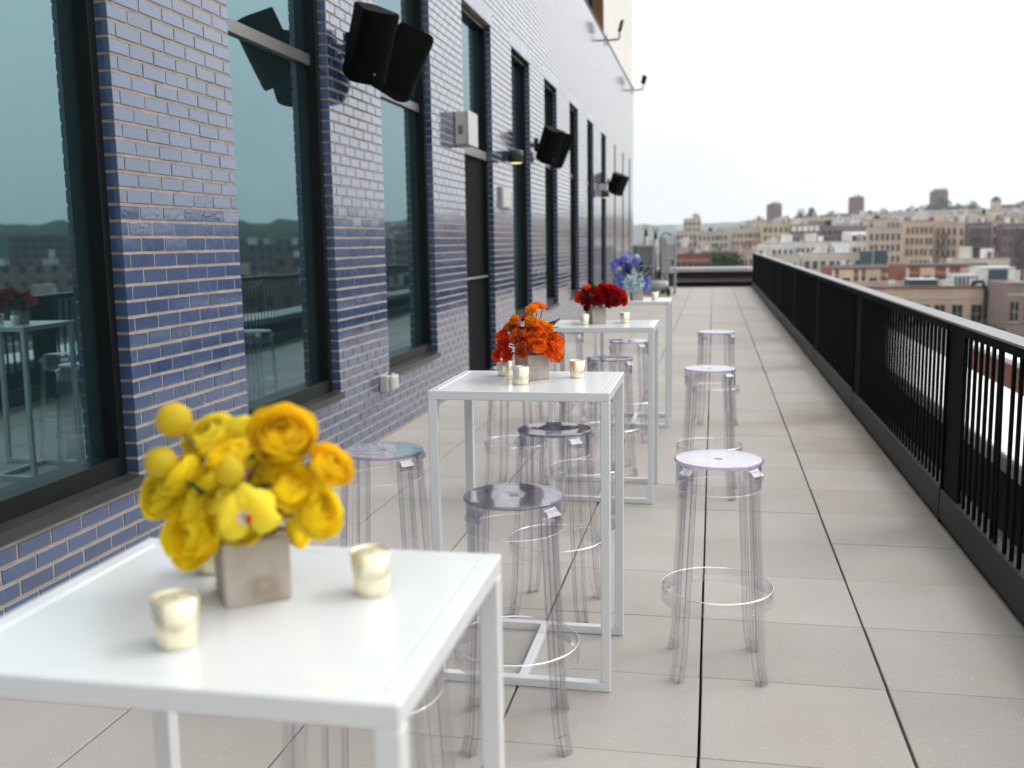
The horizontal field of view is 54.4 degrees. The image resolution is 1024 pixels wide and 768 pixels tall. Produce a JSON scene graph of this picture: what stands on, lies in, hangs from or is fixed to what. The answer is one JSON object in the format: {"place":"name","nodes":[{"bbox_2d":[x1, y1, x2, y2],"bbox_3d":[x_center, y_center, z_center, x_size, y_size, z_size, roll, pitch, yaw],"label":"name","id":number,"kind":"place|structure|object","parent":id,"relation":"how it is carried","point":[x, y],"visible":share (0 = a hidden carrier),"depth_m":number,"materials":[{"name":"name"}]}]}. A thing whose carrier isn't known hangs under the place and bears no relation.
{"place":"outdoors","nodes":[
{"label":"outdoors","id":0,"kind":"place"},
{"bbox_2d":[0,287,1023,767],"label":"terrace floor","id":1,"kind":"structure","parent":0,"point":[890,635],"depth_m":4.43,"materials":[{"name":"tile"}]},
{"bbox_2d":[0,538,504,767],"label":"bar table","id":2,"kind":"object","parent":1,"relation":"on","point":[324,644],"visible":1,"depth_m":1.33,"materials":[{"name":"metal"}]},
{"bbox_2d":[150,588,198,650],"bbox_3d":[-0.440,0.309,1.304,0.061,0.066,0.061,1,8,11],"label":"votive holder","id":3,"kind":"object","parent":2,"relation":"on","point":[175,614],"visible":1,"depth_m":1.28,"materials":[{"name":"beige"}]},
{"bbox_2d":[196,551,214,574],"bbox_3d":[-0.483,0.268,1.600,0.061,0.066,0.061,-5,9,-24],"label":"votive holder","id":4,"kind":"object","parent":2,"relation":"on","point":[207,568],"visible":0.27,"depth_m":1.58,"materials":[{"name":"beige glass"}]},
{"bbox_2d":[214,525,291,608],"bbox_3d":[-0.388,0.267,1.485,0.096,0.096,0.096,-5,9,-24],"label":"concrete vase","id":5,"kind":"object","parent":2,"relation":"on","point":[258,571],"visible":0.69,"depth_m":1.44,"materials":[{"name":"grey concrete"}]},
{"bbox_2d":[139,402,354,571],"bbox_3d":[-0.390,0.143,1.463,0.288,0.238,0.251,-5,9,-25],"label":"flower bouquet","id":6,"kind":"object","parent":5,"relation":"in","point":[212,502],"visible":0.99,"depth_m":1.43,"materials":[{"name":"yellow plant"}]},
{"bbox_2d":[350,544,390,597],"bbox_3d":[-0.210,0.279,1.487,0.061,0.066,0.061,5,10,38],"label":"votive holder","id":7,"kind":"object","parent":2,"relation":"on","point":[370,564],"visible":1,"depth_m":1.47,"materials":[{"name":"beige glass"}]},
{"bbox_2d":[343,442,425,485],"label":"clear stool","id":8,"kind":"object","parent":1,"relation":"on","point":[380,451],"visible":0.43,"depth_m":3.88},
{"bbox_2d":[484,365,547,487],"bbox_3d":[0.025,0.290,6.448,0.415,0.800,0.415,2,9,19],"label":"clear stool","id":9,"kind":"object","parent":1,"relation":"on","point":[493,368],"visible":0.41,"depth_m":6.41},
{"bbox_2d":[452,487,579,747],"bbox_3d":[0.011,0.748,3.230,0.415,0.800,0.415,-1,8,1],"label":"clear stool","id":10,"kind":"object","parent":1,"relation":"on","point":[575,643],"visible":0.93,"depth_m":3.17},
{"bbox_2d":[428,370,623,691],"bbox_3d":[0.080,0.523,3.808,0.646,1.082,0.556,1,8,11],"label":"bar table","id":11,"kind":"object","parent":1,"relation":"on","point":[468,387],"visible":0.84,"depth_m":3.60,"materials":[{"name":"metal"}]},
{"bbox_2d":[497,358,511,375],"bbox_3d":[-0.029,-0.066,3.887,0.061,0.066,0.061,-1,8,2],"label":"votive holder","id":12,"kind":"object","parent":11,"relation":"on","point":[504,368],"visible":0.77,"depth_m":3.86,"materials":[{"name":"beige glass"}]},
{"bbox_2d":[513,365,528,384],"bbox_3d":[0.033,-0.032,3.642,0.061,0.066,0.061,4,9,29],"label":"votive holder","id":13,"kind":"object","parent":11,"relation":"on","point":[521,374],"visible":1,"depth_m":3.62,"materials":[{"name":"beige glass"}]},
{"bbox_2d":[515,352,548,380],"bbox_3d":[0.075,-0.068,3.788,0.096,0.096,0.096,-6,9,-29],"label":"concrete vase","id":14,"kind":"object","parent":11,"relation":"on","point":[538,364],"visible":0.57,"depth_m":3.75,"materials":[{"name":"grey concrete"}]},
{"bbox_2d":[492,302,564,362],"bbox_3d":[0.056,-0.192,3.765,0.278,0.231,0.222,1,8,11],"label":"flower bouquet","id":15,"kind":"object","parent":14,"relation":"in","point":[535,335],"visible":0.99,"depth_m":3.73,"materials":[{"name":"orange plant"}]},
{"bbox_2d":[569,359,584,377],"bbox_3d":[0.249,-0.058,3.801,0.061,0.066,0.061,-6,10,-33],"label":"votive holder","id":16,"kind":"object","parent":11,"relation":"on","point":[577,368],"visible":1,"depth_m":3.78,"materials":[{"name":"beige glass"}]},
{"bbox_2d":[508,422,600,563],"bbox_3d":[0.190,0.587,4.340,0.415,0.800,0.415,2,8,17],"label":"clear stool","id":17,"kind":"object","parent":1,"relation":"on","point":[554,430],"visible":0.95,"depth_m":4.26,"materials":[{"name":"plastic"}]},
{"bbox_2d":[550,397,614,518],"bbox_3d":[0.423,0.391,5.691,0.415,0.800,0.415,0,8,8],"label":"clear stool","id":18,"kind":"object","parent":1,"relation":"on","point":[552,472],"visible":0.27,"depth_m":5.63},
{"bbox_2d":[548,320,658,503],"bbox_3d":[0.591,0.155,6.331,0.646,1.082,0.556,1,8,11],"label":"bar table","id":19,"kind":"object","parent":1,"relation":"on","point":[650,328],"visible":0.81,"depth_m":6.15,"materials":[{"name":"metal"}]},
{"bbox_2d":[586,307,605,323],"bbox_3d":[0.529,-0.433,6.297,0.096,0.096,0.096,-4,9,-23],"label":"concrete vase","id":20,"kind":"object","parent":19,"relation":"on","point":[597,315],"visible":0.84,"depth_m":6.25,"materials":[{"name":"grey concrete"}]},
{"bbox_2d":[574,281,627,311],"bbox_3d":[0.557,-0.555,6.263,0.346,0.199,0.210,1,8,11],"label":"flower bouquet","id":21,"kind":"object","parent":20,"relation":"in","point":[600,295],"visible":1,"depth_m":6.22,"materials":[{"name":"red plant"}]},
{"bbox_2d":[584,355,639,473],"bbox_3d":[0.678,0.214,6.902,0.415,0.800,0.415,-1,8,-1],"label":"clear stool","id":22,"kind":"object","parent":1,"relation":"on","point":[609,358],"visible":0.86,"depth_m":6.82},
{"bbox_2d":[609,339,647,406],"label":"clear stool","id":23,"kind":"object","parent":1,"relation":"on","point":[628,341],"visible":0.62,"depth_m":7.95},
{"bbox_2d":[593,298,672,427],"bbox_3d":[1.075,-0.202,8.782,0.646,1.082,0.556,1,8,11],"label":"bar table","id":24,"kind":"object","parent":1,"relation":"on","point":[668,303],"visible":0.64,"depth_m":8.57,"materials":[{"name":"metal"}]},
{"bbox_2d":[630,288,642,299],"bbox_3d":[1.088,-0.785,8.704,0.096,0.096,0.096,-2,8,-9],"label":"concrete vase","id":25,"kind":"object","parent":24,"relation":"on","point":[637,295],"visible":0.7,"depth_m":8.66,"materials":[{"name":"grey concrete"}]},
{"bbox_2d":[610,252,652,292],"bbox_3d":[1.056,-0.962,8.669,0.328,0.370,0.324,-6,9,-31],"label":"flower bouquet","id":26,"kind":"object","parent":25,"relation":"in","point":[632,283],"visible":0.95,"depth_m":8.64,"materials":[{"name":"blue plant"}]},
{"bbox_2d":[631,245,654,293],"bbox_3d":[3.886,-3.398,29.483,0.670,1.440,0.550,1,8,11],"label":"equipment cage","id":27,"kind":"object","parent":1,"relation":"on","point":[646,253],"visible":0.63,"depth_m":29.20,"materials":[{"name":"grey"}]},
{"bbox_2d":[650,269,670,295],"bbox_3d":[4.229,-2.899,28.474,0.621,0.766,0.365,1,8,11],"label":"portable compressor","id":28,"kind":"object","parent":1,"relation":"on","point":[659,285],"visible":0.86,"depth_m":28.40,"materials":[{"name":"silver metal"}]},
{"bbox_2d":[661,236,676,293],"bbox_3d":[4.625,-3.501,29.344,0.425,1.680,0.630,1,8,11],"label":"wheeled rack","id":29,"kind":"object","parent":1,"relation":"on","point":[666,261],"visible":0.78,"depth_m":29.08,"materials":[{"name":"grey metal"}]},
{"bbox_2d":[697,304,711,767],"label":"joint","id":30,"kind":"structure","parent":1,"relation":"attached to","point":[699,716],"depth_m":4.22,"materials":[{"name":"black"}]},
{"bbox_2d":[676,365,742,491],"bbox_3d":[1.241,0.296,6.264,0.415,0.800,0.415,1,8,14],"label":"clear stool","id":31,"kind":"object","parent":1,"relation":"on","point":[710,369],"visible":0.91,"depth_m":6.20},
{"bbox_2d":[691,330,739,419],"bbox_3d":[1.780,-0.059,8.701,0.415,0.800,0.415,0,8,3],"label":"clear stool","id":32,"kind":"object","parent":1,"relation":"on","point":[716,332],"visible":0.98,"depth_m":8.65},
{"bbox_2d":[661,450,773,675],"bbox_3d":[0.764,0.668,3.709,0.415,0.800,0.415,0,8,7],"label":"clear stool","id":33,"kind":"object","parent":1,"relation":"on","point":[712,460],"visible":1,"depth_m":3.63,"materials":[{"name":"plastic"}]},
{"bbox_2d":[755,254,762,296],"bbox_3d":[7.027,-3.099,28.192,0.112,1.129,3.607,1,8,11],"label":"railing section","id":34,"kind":"object","parent":1,"relation":"on","point":[758,273],"visible":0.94,"depth_m":28.02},
{"bbox_2d":[761,255,771,305],"bbox_3d":[6.319,-2.590,24.699,0.112,1.129,3.607,1,8,11],"label":"railing section","id":35,"kind":"object","parent":1,"relation":"on","point":[765,281],"visible":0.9,"depth_m":24.57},
{"bbox_2d":[768,258,781,317],"bbox_3d":[5.612,-2.081,21.206,0.112,1.129,3.607,1,8,11],"label":"railing section","id":36,"kind":"object","parent":1,"relation":"on","point":[773,302],"visible":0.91,"depth_m":21.02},
{"bbox_2d":[778,261,796,336],"bbox_3d":[4.904,-1.571,17.708,0.112,1.129,3.617,1,8,11],"label":"railing section","id":37,"kind":"object","parent":1,"relation":"on","point":[786,288],"visible":0.94,"depth_m":17.50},
{"bbox_2d":[792,266,822,363],"bbox_3d":[4.196,-1.062,14.211,0.112,1.129,3.607,1,8,11],"label":"railing section","id":38,"kind":"object","parent":1,"relation":"on","point":[804,309],"visible":0.95,"depth_m":13.93,"materials":[{"name":"metal"}]},
{"bbox_2d":[813,274,866,412],"bbox_3d":[3.489,-0.553,10.718,0.112,1.129,3.607,1,8,11],"label":"railing section","id":39,"kind":"object","parent":1,"relation":"on","point":[835,336],"visible":0.98,"depth_m":10.34,"materials":[{"name":"metal"}]},
{"bbox_2d":[852,288,967,521],"bbox_3d":[2.781,-0.043,7.220,0.112,1.129,3.617,1,8,11],"label":"railing section","id":40,"kind":"object","parent":1,"relation":"on","point":[872,408],"visible":0.95,"depth_m":6.71,"materials":[{"name":"metal"}]},
{"bbox_2d":[939,320,1023,621],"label":"railing section","id":41,"kind":"object","parent":1,"relation":"on","point":[995,558],"visible":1,"depth_m":4.72,"materials":[{"name":"metal"}]},
{"bbox_2d":[633,221,745,243],"bbox_3d":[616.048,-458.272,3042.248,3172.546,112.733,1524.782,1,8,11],"label":"hills","id":42,"kind":"structure","parent":0,"point":[638,233],"depth_m":2908.49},
{"bbox_2d":[632,0,1023,224],"label":"sky","id":43,"kind":"structure","parent":0,"point":[742,107],"materials":[{"name":"white"}]},
{"bbox_2d":[633,208,1023,267],"bbox_3d":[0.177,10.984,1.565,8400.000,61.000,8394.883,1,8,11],"label":"ground","id":44,"kind":"structure","parent":0,"point":[671,237],"depth_m":691.38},
{"bbox_2d":[0,0,632,616],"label":"brick building","id":45,"kind":"structure","parent":44,"relation":"on","point":[234,208],"depth_m":6.18,"materials":[{"name":"blue"}]},
{"bbox_2d":[0,0,144,545],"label":"window","id":46,"kind":"structure","parent":45,"relation":"in","point":[63,452],"depth_m":4.28,"materials":[{"name":"glass"}]},
{"bbox_2d":[226,0,343,415],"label":"window","id":47,"kind":"structure","parent":45,"relation":"in","point":[273,48],"depth_m":6.53,"materials":[{"name":"glass"}]},
{"bbox_2d":[380,373,398,391],"bbox_3d":[-1.002,-0.019,8.188,0.110,0.144,0.200,1,8,11],"label":"outdoor outlet","id":48,"kind":"object","parent":45,"relation":"attached to","point":[389,382],"visible":1,"depth_m":8.11,"materials":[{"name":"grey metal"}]},
{"bbox_2d":[377,0,439,374],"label":"window","id":49,"kind":"structure","parent":45,"relation":"in","point":[403,127],"depth_m":9.20,"materials":[{"name":"glass"}]},
{"bbox_2d":[455,110,477,147],"bbox_3d":[-0.480,-2.685,10.507,0.149,0.350,0.420,1,8,11],"label":"electrical box","id":50,"kind":"object","parent":45,"relation":"attached to","point":[466,128],"visible":1,"depth_m":10.33,"materials":[{"name":"grey metal"}]},
{"bbox_2d":[461,4,491,370],"bbox_3d":[-0.468,-2.125,11.539,0.148,4.164,1.430,1,8,11],"label":"door","id":51,"kind":"structure","parent":45,"relation":"in","point":[473,31],"depth_m":11.88,"materials":[{"name":"grey metal"}]},
{"bbox_2d":[500,187,510,208],"bbox_3d":[-0.080,-2.391,12.798,0.046,0.260,0.500,1,8,11],"label":"junction panel","id":52,"kind":"object","parent":45,"relation":"attached to","point":[505,197],"visible":1,"depth_m":12.67,"materials":[{"name":"grey metal"}]},
{"bbox_2d":[503,150,522,163],"bbox_3d":[0.019,-2.903,12.745,0.248,0.166,0.180,1,8,11],"label":"wall lamp","id":53,"kind":"object","parent":45,"relation":"attached to","point":[513,156],"visible":1,"depth_m":12.68,"materials":[{"name":"brown"}]},
{"bbox_2d":[511,46,533,322],"bbox_3d":[0.071,-2.741,14.051,0.200,3.676,1.362,1,8,11],"label":"window","id":54,"kind":"structure","parent":45,"relation":"in","point":[518,63],"depth_m":14.48,"materials":[{"name":"black glass"}]},
{"bbox_2d":[535,138,538,150],"bbox_3d":[0.443,-3.623,15.073,0.163,0.200,0.488,2,9,18],"label":"speaker bracket","id":55,"kind":"object","parent":45,"relation":"attached to","point":[536,142],"visible":0.59,"depth_m":15.01,"materials":[{"name":"black metal"}]},
{"bbox_2d":[535,126,564,164],"bbox_3d":[0.560,-3.546,14.796,0.300,0.496,0.304,-8,36,-40],"label":"wall speaker","id":56,"kind":"object","parent":55,"relation":"attached to","point":[550,144],"depth_m":14.70,"materials":[{"name":"black plastic"}]},
{"bbox_2d":[550,133,573,167],"bbox_3d":[0.717,-3.595,15.266,0.304,0.496,0.300,23,-2,-24],"label":"wall speaker","id":57,"kind":"object","parent":55,"relation":"attached to","point":[568,139],"depth_m":15.16,"materials":[{"name":"black plastic"}]},
{"bbox_2d":[544,78,559,309],"bbox_3d":[0.584,-3.110,16.589,0.200,3.676,1.312,1,8,11],"label":"window","id":58,"kind":"structure","parent":45,"relation":"in","point":[548,87],"depth_m":17.10,"materials":[{"name":"black glass"}]},
{"bbox_2d":[569,101,577,299],"bbox_3d":[1.135,-3.507,19.310,0.200,3.676,1.222,1,8,11],"label":"window","id":59,"kind":"structure","parent":45,"relation":"in","point":[572,108],"depth_m":19.81,"materials":[{"name":"black glass"}]},
{"bbox_2d":[587,119,592,284],"bbox_3d":[1.647,-3.875,21.838,0.200,3.676,1.132,1,8,11],"label":"window","id":60,"kind":"structure","parent":45,"relation":"in","point":[589,123],"depth_m":22.29,"materials":[{"name":"black glass"}]},
{"bbox_2d":[587,0,603,31],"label":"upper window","id":61,"kind":"structure","parent":45,"relation":"in","point":[596,6],"depth_m":24.13,"materials":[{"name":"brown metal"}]},
{"bbox_2d":[601,132,606,283],"bbox_3d":[2.175,-4.256,24.448,0.200,3.676,1.112,1,8,11],"label":"window","id":62,"kind":"structure","parent":45,"relation":"in","point":[602,135],"depth_m":24.96,"materials":[{"name":"black glass"}]},
{"bbox_2d":[657,267,751,286],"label":"parapet wall","id":63,"kind":"structure","parent":45,"relation":"on","point":[687,272],"depth_m":33.70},
{"bbox_2d":[657,252,751,286],"bbox_3d":[6.122,-3.835,33.429,3.960,1.122,0.100,1,8,11],"label":"end railing","id":64,"kind":"object","parent":63,"relation":"on","point":[699,284],"visible":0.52,"depth_m":33.33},
{"bbox_2d":[886,334,1023,553],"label":"parapet wall","id":65,"kind":"structure","parent":45,"relation":"on","point":[1005,418],"depth_m":5.97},
{"bbox_2d":[671,237,696,266],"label":"apartment building","id":66,"kind":"structure","parent":44,"relation":"on","point":[686,246],"depth_m":225.58,"materials":[{"name":"grey"}]},
{"bbox_2d":[676,227,697,252],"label":"apartment building","id":67,"kind":"structure","parent":44,"relation":"on","point":[692,235],"depth_m":419.35,"materials":[{"name":"grey"}]},
{"bbox_2d":[683,214,700,230],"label":"apartment building","id":68,"kind":"structure","parent":44,"relation":"on","point":[692,223],"depth_m":505.62,"materials":[{"name":"grey"}]},
{"bbox_2d":[677,249,708,266],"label":"apartment building","id":69,"kind":"structure","parent":44,"relation":"on","point":[695,259],"depth_m":195.47,"materials":[{"name":"red brick"}]},
{"bbox_2d":[698,226,727,250],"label":"apartment building","id":70,"kind":"structure","parent":44,"relation":"on","point":[718,239],"depth_m":402.63,"materials":[{"name":"grey"}]},
{"bbox_2d":[697,241,738,266],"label":"apartment building","id":71,"kind":"structure","parent":44,"relation":"on","point":[705,245],"depth_m":210.42,"materials":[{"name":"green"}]},
{"bbox_2d":[703,247,745,266],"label":"tree","id":72,"kind":"object","parent":44,"relation":"on","point":[726,258],"visible":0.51,"depth_m":144.31,"materials":[{"name":"green plant"}]},
{"bbox_2d":[731,223,760,266],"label":"apartment building","id":73,"kind":"structure","parent":44,"relation":"on","point":[741,236],"depth_m":405.12,"materials":[{"name":"grey"}]},
{"bbox_2d":[739,244,756,266],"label":"apartment building","id":74,"kind":"structure","parent":44,"relation":"on","point":[749,255],"depth_m":183.66,"materials":[{"name":"grey"}]},
{"bbox_2d":[766,201,781,219],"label":"apartment tower","id":75,"kind":"structure","parent":44,"relation":"on","point":[773,208],"depth_m":840.48,"materials":[{"name":"black"}]},
{"bbox_2d":[760,216,788,242],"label":"apartment building","id":76,"kind":"structure","parent":44,"relation":"on","point":[778,228],"depth_m":383.41,"materials":[{"name":"grey"}]},
{"bbox_2d":[758,234,793,254],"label":"apartment building","id":77,"kind":"structure","parent":44,"relation":"on","point":[785,246],"depth_m":297.73,"materials":[{"name":"white concrete"}]},
{"bbox_2d":[752,247,800,265],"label":"apartment building","id":78,"kind":"structure","parent":44,"relation":"on","point":[793,259],"depth_m":225.59,"materials":[{"name":"beige concrete"}]},
{"bbox_2d":[789,219,819,242],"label":"apartment building","id":79,"kind":"structure","parent":44,"relation":"on","point":[797,229],"depth_m":390.81,"materials":[{"name":"grey"}]},
{"bbox_2d":[793,233,830,254],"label":"apartment building","id":80,"kind":"structure","parent":44,"relation":"on","point":[810,244],"depth_m":300.92,"materials":[{"name":"silver concrete"}]},
{"bbox_2d":[797,243,859,272],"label":"apartment building","id":81,"kind":"structure","parent":44,"relation":"on","point":[818,257],"depth_m":229.06,"materials":[{"name":"white concrete"}]},
{"bbox_2d":[820,220,867,240],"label":"apartment building","id":82,"kind":"structure","parent":44,"relation":"on","point":[828,232],"depth_m":397.64,"materials":[{"name":"grey"}]},
{"bbox_2d":[831,213,862,224],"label":"hillside house","id":83,"kind":"structure","parent":44,"relation":"on","point":[841,218],"depth_m":608.68,"materials":[{"name":"white"}]},
{"bbox_2d":[830,233,864,251],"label":"apartment building","id":84,"kind":"structure","parent":44,"relation":"on","point":[858,244],"depth_m":295.75,"materials":[{"name":"silver concrete"}]},
{"bbox_2d":[821,261,886,280],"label":"row house","id":85,"kind":"structure","parent":44,"relation":"on","point":[849,272],"depth_m":156.30,"materials":[{"name":"grey"}]},
{"bbox_2d":[848,192,863,213],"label":"apartment tower","id":86,"kind":"structure","parent":44,"relation":"on","point":[856,204],"depth_m":827.12,"materials":[{"name":"black"}]},
{"bbox_2d":[859,250,872,264],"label":"water tank","id":87,"kind":"object","parent":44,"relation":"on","point":[865,257],"visible":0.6,"depth_m":222.13,"materials":[{"name":"blue metal"}]},
{"bbox_2d":[874,250,887,266],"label":"water tank","id":88,"kind":"object","parent":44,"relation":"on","point":[880,256],"visible":0.69,"depth_m":221.49,"materials":[{"name":"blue metal"}]},
{"bbox_2d":[865,221,901,280],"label":"apartment building","id":89,"kind":"structure","parent":44,"relation":"on","point":[880,235],"depth_m":282.00,"materials":[{"name":"grey"}]},
{"bbox_2d":[866,214,900,226],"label":"apartment building","id":90,"kind":"structure","parent":44,"relation":"on","point":[876,217],"depth_m":412.77,"materials":[{"name":"grey"}]},
{"bbox_2d":[901,212,934,262],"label":"apartment building","id":91,"kind":"structure","parent":44,"relation":"on","point":[917,241],"depth_m":284.98,"materials":[{"name":"beige concrete"}]},
{"bbox_2d":[848,279,988,322],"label":"apartment building","id":92,"kind":"structure","parent":44,"relation":"on","point":[969,301],"depth_m":98.30,"materials":[{"name":"brown brick"}]},
{"bbox_2d":[946,274,979,285],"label":"cooling unit","id":93,"kind":"object","parent":92,"relation":"on","point":[961,279],"visible":0.57,"depth_m":102.44,"materials":[{"name":"silver metal"}]},
{"bbox_2d":[971,305,981,322],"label":"window","id":94,"kind":"structure","parent":92,"relation":"in","point":[976,310],"depth_m":97.85,"materials":[{"name":"grey"}]},
{"bbox_2d":[887,258,988,280],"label":"row house","id":95,"kind":"structure","parent":44,"relation":"on","point":[908,269],"depth_m":160.74,"materials":[{"name":"brick"}]},
{"bbox_2d":[929,186,948,206],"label":"apartment tower","id":96,"kind":"structure","parent":44,"relation":"on","point":[936,192],"depth_m":813.79,"materials":[{"name":"black"}]},
{"bbox_2d":[932,215,957,262],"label":"apartment building","id":97,"kind":"structure","parent":44,"relation":"on","point":[944,240],"depth_m":286.24,"materials":[{"name":"grey"}]},
{"bbox_2d":[956,215,966,257],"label":"apartment building","id":98,"kind":"structure","parent":44,"relation":"on","point":[960,230],"depth_m":294.89,"materials":[{"name":"grey"}]},
{"bbox_2d":[964,215,992,257],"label":"apartment building","id":99,"kind":"structure","parent":44,"relation":"on","point":[977,234],"depth_m":277.05,"materials":[{"name":"grey"}]},
{"bbox_2d":[946,247,1010,265],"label":"apartment building","id":100,"kind":"structure","parent":44,"relation":"on","point":[989,257],"depth_m":208.97,"materials":[{"name":"white concrete"}]},
{"bbox_2d":[987,213,1002,254],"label":"apartment building","id":101,"kind":"structure","parent":44,"relation":"on","point":[995,220],"depth_m":281.76,"materials":[{"name":"grey"}]},
{"bbox_2d":[972,343,1023,395],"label":"flat roofed building","id":102,"kind":"structure","parent":44,"relation":"on","point":[1008,371],"depth_m":36.47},
{"bbox_2d":[978,209,1023,221],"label":"hillside house","id":103,"kind":"structure","parent":44,"relation":"on","point":[983,213],"depth_m":497.23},
{"bbox_2d":[987,270,1023,336],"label":"apartment building","id":104,"kind":"structure","parent":44,"relation":"on","point":[1006,302],"depth_m":91.07,"materials":[{"name":"grey"}]},
{"bbox_2d":[968,266,1016,288],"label":"roof shed","id":105,"kind":"structure","parent":104,"relation":"on","point":[998,273],"depth_m":104.47,"materials":[{"name":"silver metal"}]},
{"bbox_2d":[996,217,1023,270],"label":"apartment building","id":106,"kind":"structure","parent":44,"relation":"on","point":[1010,238],"depth_m":272.85,"materials":[{"name":"grey"}]},
{"bbox_2d":[904,278,938,285],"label":"roof shed","id":107,"kind":"structure","parent":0,"point":[920,281],"depth_m":104.22,"materials":[{"name":"silver metal"}]},
{"bbox_3d":[-1.099,-2.480,7.331,0.200,0.200,0.564,1,8,11],"label":"speaker bracket","id":108,"kind":"object","parent":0,"visible":0},
{"bbox_2d":[342,1,399,85],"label":"wall speaker","id":109,"kind":"object","parent":108,"relation":"attached to","point":[370,42],"depth_m":6.93,"materials":[{"name":"black plastic"}]},
{"bbox_2d":[371,22,433,101],"bbox_3d":[-0.825,-2.439,7.574,0.304,0.496,0.300,23,-2,-24],"label":"wall speaker","id":110,"kind":"object","parent":108,"relation":"attached to","point":[412,46],"depth_m":7.46,"materials":[{"name":"black plastic"}]},
{"bbox_3d":[2.544,-5.146,25.456,0.146,0.200,0.461,1,8,11],"label":"speaker bracket","id":111,"kind":"object","parent":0,"visible":0},
{"bbox_2d":[608,172,624,194],"bbox_3d":[2.636,-5.072,25.202,0.300,0.496,0.304,-8,36,-40],"label":"wall speaker","id":112,"kind":"object","parent":111,"relation":"attached to","point":[616,183],"depth_m":25.11,"materials":[{"name":"black plastic"}]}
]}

